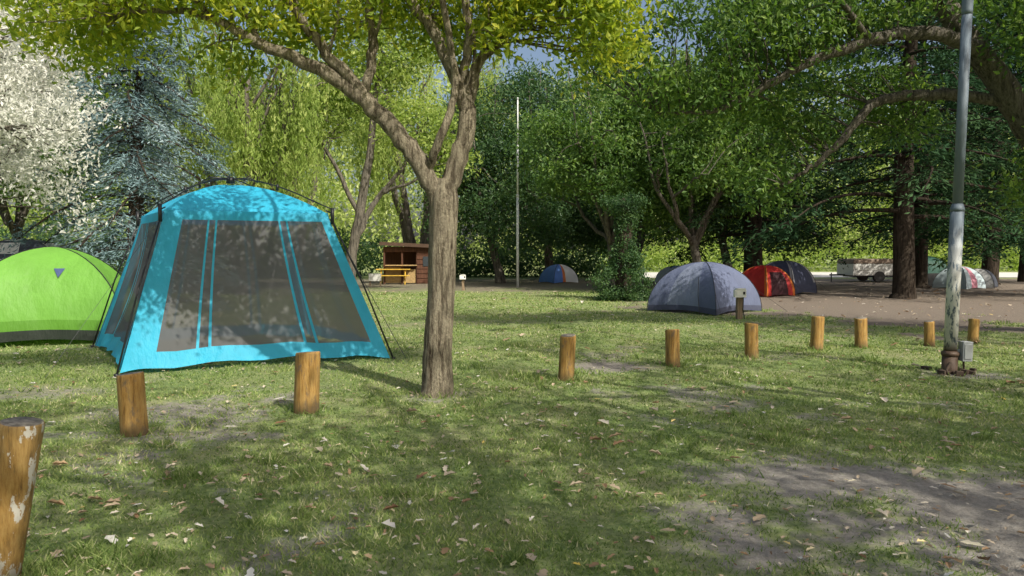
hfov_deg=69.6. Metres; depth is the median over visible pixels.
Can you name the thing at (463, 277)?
power outlet post
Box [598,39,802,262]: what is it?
broadleaf tree
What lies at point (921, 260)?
cedar tree
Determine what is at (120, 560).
grass
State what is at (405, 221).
willow tree
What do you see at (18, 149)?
silver poplar tree
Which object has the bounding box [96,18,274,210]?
willow tree
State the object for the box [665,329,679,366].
wooden post
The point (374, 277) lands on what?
information board
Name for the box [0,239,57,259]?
white dome tent
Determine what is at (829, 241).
distant trees
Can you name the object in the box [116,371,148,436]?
wooden post
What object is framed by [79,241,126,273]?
undergrowth
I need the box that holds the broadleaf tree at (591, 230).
[558,63,705,267]
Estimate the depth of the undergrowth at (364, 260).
48.37 m
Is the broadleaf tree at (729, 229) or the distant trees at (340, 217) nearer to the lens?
the broadleaf tree at (729, 229)
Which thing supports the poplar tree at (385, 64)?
on the ground at (974, 515)
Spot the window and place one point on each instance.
(425, 258)
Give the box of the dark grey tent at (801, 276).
[766,260,830,293]
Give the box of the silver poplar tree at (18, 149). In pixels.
[0,0,105,205]
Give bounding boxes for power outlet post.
[459,275,465,289]
[733,288,745,318]
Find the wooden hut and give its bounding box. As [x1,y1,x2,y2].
[379,242,428,283]
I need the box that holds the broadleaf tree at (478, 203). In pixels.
[398,65,583,282]
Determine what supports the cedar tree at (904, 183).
on the ground at (974, 515)
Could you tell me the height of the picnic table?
0.784 m
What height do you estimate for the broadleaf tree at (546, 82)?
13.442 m
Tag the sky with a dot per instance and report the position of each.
(526, 53)
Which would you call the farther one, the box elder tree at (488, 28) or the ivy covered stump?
the ivy covered stump
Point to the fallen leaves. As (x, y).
(592, 564)
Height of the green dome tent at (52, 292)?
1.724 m
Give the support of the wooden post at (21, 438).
on the ground at (974, 515)
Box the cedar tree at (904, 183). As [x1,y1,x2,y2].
[745,0,1023,298]
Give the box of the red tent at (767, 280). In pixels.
[742,265,807,296]
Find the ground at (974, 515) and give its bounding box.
[0,255,1023,575]
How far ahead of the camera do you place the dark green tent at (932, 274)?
34.12 m
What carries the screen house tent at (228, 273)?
on the ground at (974, 515)
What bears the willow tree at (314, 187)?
on the ground at (974, 515)
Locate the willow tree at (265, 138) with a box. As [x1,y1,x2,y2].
[143,2,345,210]
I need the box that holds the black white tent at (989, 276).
[974,268,1006,288]
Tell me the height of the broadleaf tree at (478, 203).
11.829 m
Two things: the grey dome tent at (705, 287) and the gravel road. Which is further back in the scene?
the gravel road
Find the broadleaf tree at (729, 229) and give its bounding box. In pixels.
[659,88,857,266]
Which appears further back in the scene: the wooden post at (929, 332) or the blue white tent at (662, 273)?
the blue white tent at (662, 273)
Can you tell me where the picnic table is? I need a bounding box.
[376,269,410,284]
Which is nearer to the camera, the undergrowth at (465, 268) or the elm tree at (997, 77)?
the elm tree at (997, 77)
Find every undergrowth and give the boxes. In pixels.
[0,216,396,276]
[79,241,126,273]
[456,238,650,277]
[591,229,1019,271]
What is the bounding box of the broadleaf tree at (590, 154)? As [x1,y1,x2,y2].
[498,37,726,287]
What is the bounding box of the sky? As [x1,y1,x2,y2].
[0,0,1022,254]
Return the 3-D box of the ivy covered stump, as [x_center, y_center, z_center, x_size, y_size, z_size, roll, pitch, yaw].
[3.914,-1.300,24.601,2.950,4.049,2.383,0,3,0]
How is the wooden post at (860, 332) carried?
on the ground at (974, 515)
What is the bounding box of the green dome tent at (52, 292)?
[0,246,120,342]
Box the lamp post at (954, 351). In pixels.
[921,0,976,376]
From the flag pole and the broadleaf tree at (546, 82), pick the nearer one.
the flag pole
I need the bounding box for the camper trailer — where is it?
[829,259,892,281]
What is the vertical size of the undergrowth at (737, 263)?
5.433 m
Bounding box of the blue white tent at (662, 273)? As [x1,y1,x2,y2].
[650,265,680,281]
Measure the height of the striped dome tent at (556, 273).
0.974 m
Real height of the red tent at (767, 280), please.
1.143 m
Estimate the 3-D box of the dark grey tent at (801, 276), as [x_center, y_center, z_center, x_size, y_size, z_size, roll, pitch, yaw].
[10.550,-0.433,28.612,2.471,1.274,2.616,-2,4,-40]
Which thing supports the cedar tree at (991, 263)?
on the ground at (974, 515)
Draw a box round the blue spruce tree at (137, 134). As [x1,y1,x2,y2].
[0,1,247,272]
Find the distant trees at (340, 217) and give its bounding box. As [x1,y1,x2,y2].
[0,30,1021,266]
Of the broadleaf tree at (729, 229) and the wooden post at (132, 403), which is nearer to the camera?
the wooden post at (132, 403)
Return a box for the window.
[423,256,427,265]
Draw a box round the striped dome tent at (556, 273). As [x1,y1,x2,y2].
[539,264,585,282]
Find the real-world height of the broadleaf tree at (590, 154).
10.411 m
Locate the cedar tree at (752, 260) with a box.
[637,0,892,271]
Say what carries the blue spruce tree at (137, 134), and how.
on the ground at (974, 515)
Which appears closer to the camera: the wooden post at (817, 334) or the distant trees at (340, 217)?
the wooden post at (817, 334)
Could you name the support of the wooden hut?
on the ground at (974, 515)
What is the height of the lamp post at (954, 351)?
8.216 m
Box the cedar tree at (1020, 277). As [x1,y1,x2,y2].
[883,13,1023,281]
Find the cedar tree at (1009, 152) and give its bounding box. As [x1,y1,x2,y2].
[914,5,1023,271]
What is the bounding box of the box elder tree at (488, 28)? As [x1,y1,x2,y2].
[0,0,673,397]
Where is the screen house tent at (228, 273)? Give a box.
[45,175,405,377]
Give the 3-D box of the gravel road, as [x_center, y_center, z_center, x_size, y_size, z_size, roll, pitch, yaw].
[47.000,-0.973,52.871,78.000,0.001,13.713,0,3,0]
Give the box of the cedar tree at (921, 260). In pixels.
[804,0,1023,288]
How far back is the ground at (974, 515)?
5.94 m
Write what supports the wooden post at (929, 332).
on the ground at (974, 515)
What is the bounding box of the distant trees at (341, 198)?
[0,94,361,262]
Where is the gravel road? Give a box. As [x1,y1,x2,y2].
[640,272,1017,277]
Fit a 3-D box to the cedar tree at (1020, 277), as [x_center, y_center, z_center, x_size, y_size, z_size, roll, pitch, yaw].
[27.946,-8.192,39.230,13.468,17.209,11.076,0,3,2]
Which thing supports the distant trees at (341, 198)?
on the ground at (974, 515)
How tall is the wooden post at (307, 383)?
0.772 m
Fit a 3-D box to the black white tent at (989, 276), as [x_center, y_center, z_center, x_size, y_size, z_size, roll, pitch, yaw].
[21.200,-0.459,33.617,2.180,0.874,2.180,2,4,38]
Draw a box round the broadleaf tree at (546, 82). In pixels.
[487,54,641,268]
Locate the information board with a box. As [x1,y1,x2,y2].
[368,274,381,285]
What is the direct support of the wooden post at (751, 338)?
on the ground at (974, 515)
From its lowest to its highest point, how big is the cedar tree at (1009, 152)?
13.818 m
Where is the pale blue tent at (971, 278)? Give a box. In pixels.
[932,266,990,288]
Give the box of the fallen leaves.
[0,288,1023,575]
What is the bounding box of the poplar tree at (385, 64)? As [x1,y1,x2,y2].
[253,7,484,280]
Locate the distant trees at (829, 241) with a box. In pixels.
[634,105,1021,270]
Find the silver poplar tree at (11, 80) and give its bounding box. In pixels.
[0,0,142,240]
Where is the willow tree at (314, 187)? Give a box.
[204,42,392,230]
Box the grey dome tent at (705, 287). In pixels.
[623,261,784,316]
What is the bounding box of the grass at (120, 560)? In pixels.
[0,290,1023,575]
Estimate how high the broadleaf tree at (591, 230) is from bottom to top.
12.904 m
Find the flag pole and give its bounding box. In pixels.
[516,97,518,286]
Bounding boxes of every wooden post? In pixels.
[0,417,44,575]
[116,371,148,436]
[293,351,319,413]
[558,333,575,380]
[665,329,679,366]
[744,323,758,358]
[810,316,824,350]
[854,317,867,347]
[924,320,934,345]
[967,319,979,343]
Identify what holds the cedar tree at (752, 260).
on the ground at (974, 515)
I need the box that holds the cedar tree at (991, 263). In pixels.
[866,0,1023,284]
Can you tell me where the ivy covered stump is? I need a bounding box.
[586,189,655,301]
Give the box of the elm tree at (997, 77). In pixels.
[547,0,1023,234]
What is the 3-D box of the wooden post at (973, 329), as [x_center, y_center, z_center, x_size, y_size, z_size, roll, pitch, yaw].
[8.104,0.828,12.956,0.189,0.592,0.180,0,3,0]
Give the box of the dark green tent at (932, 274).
[886,256,946,285]
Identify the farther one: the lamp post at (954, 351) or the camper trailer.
the camper trailer
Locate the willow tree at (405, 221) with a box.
[335,44,514,246]
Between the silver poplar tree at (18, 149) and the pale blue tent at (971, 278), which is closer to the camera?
the silver poplar tree at (18, 149)
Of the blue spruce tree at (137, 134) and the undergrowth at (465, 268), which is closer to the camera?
the blue spruce tree at (137, 134)
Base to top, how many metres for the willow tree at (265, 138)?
11.367 m

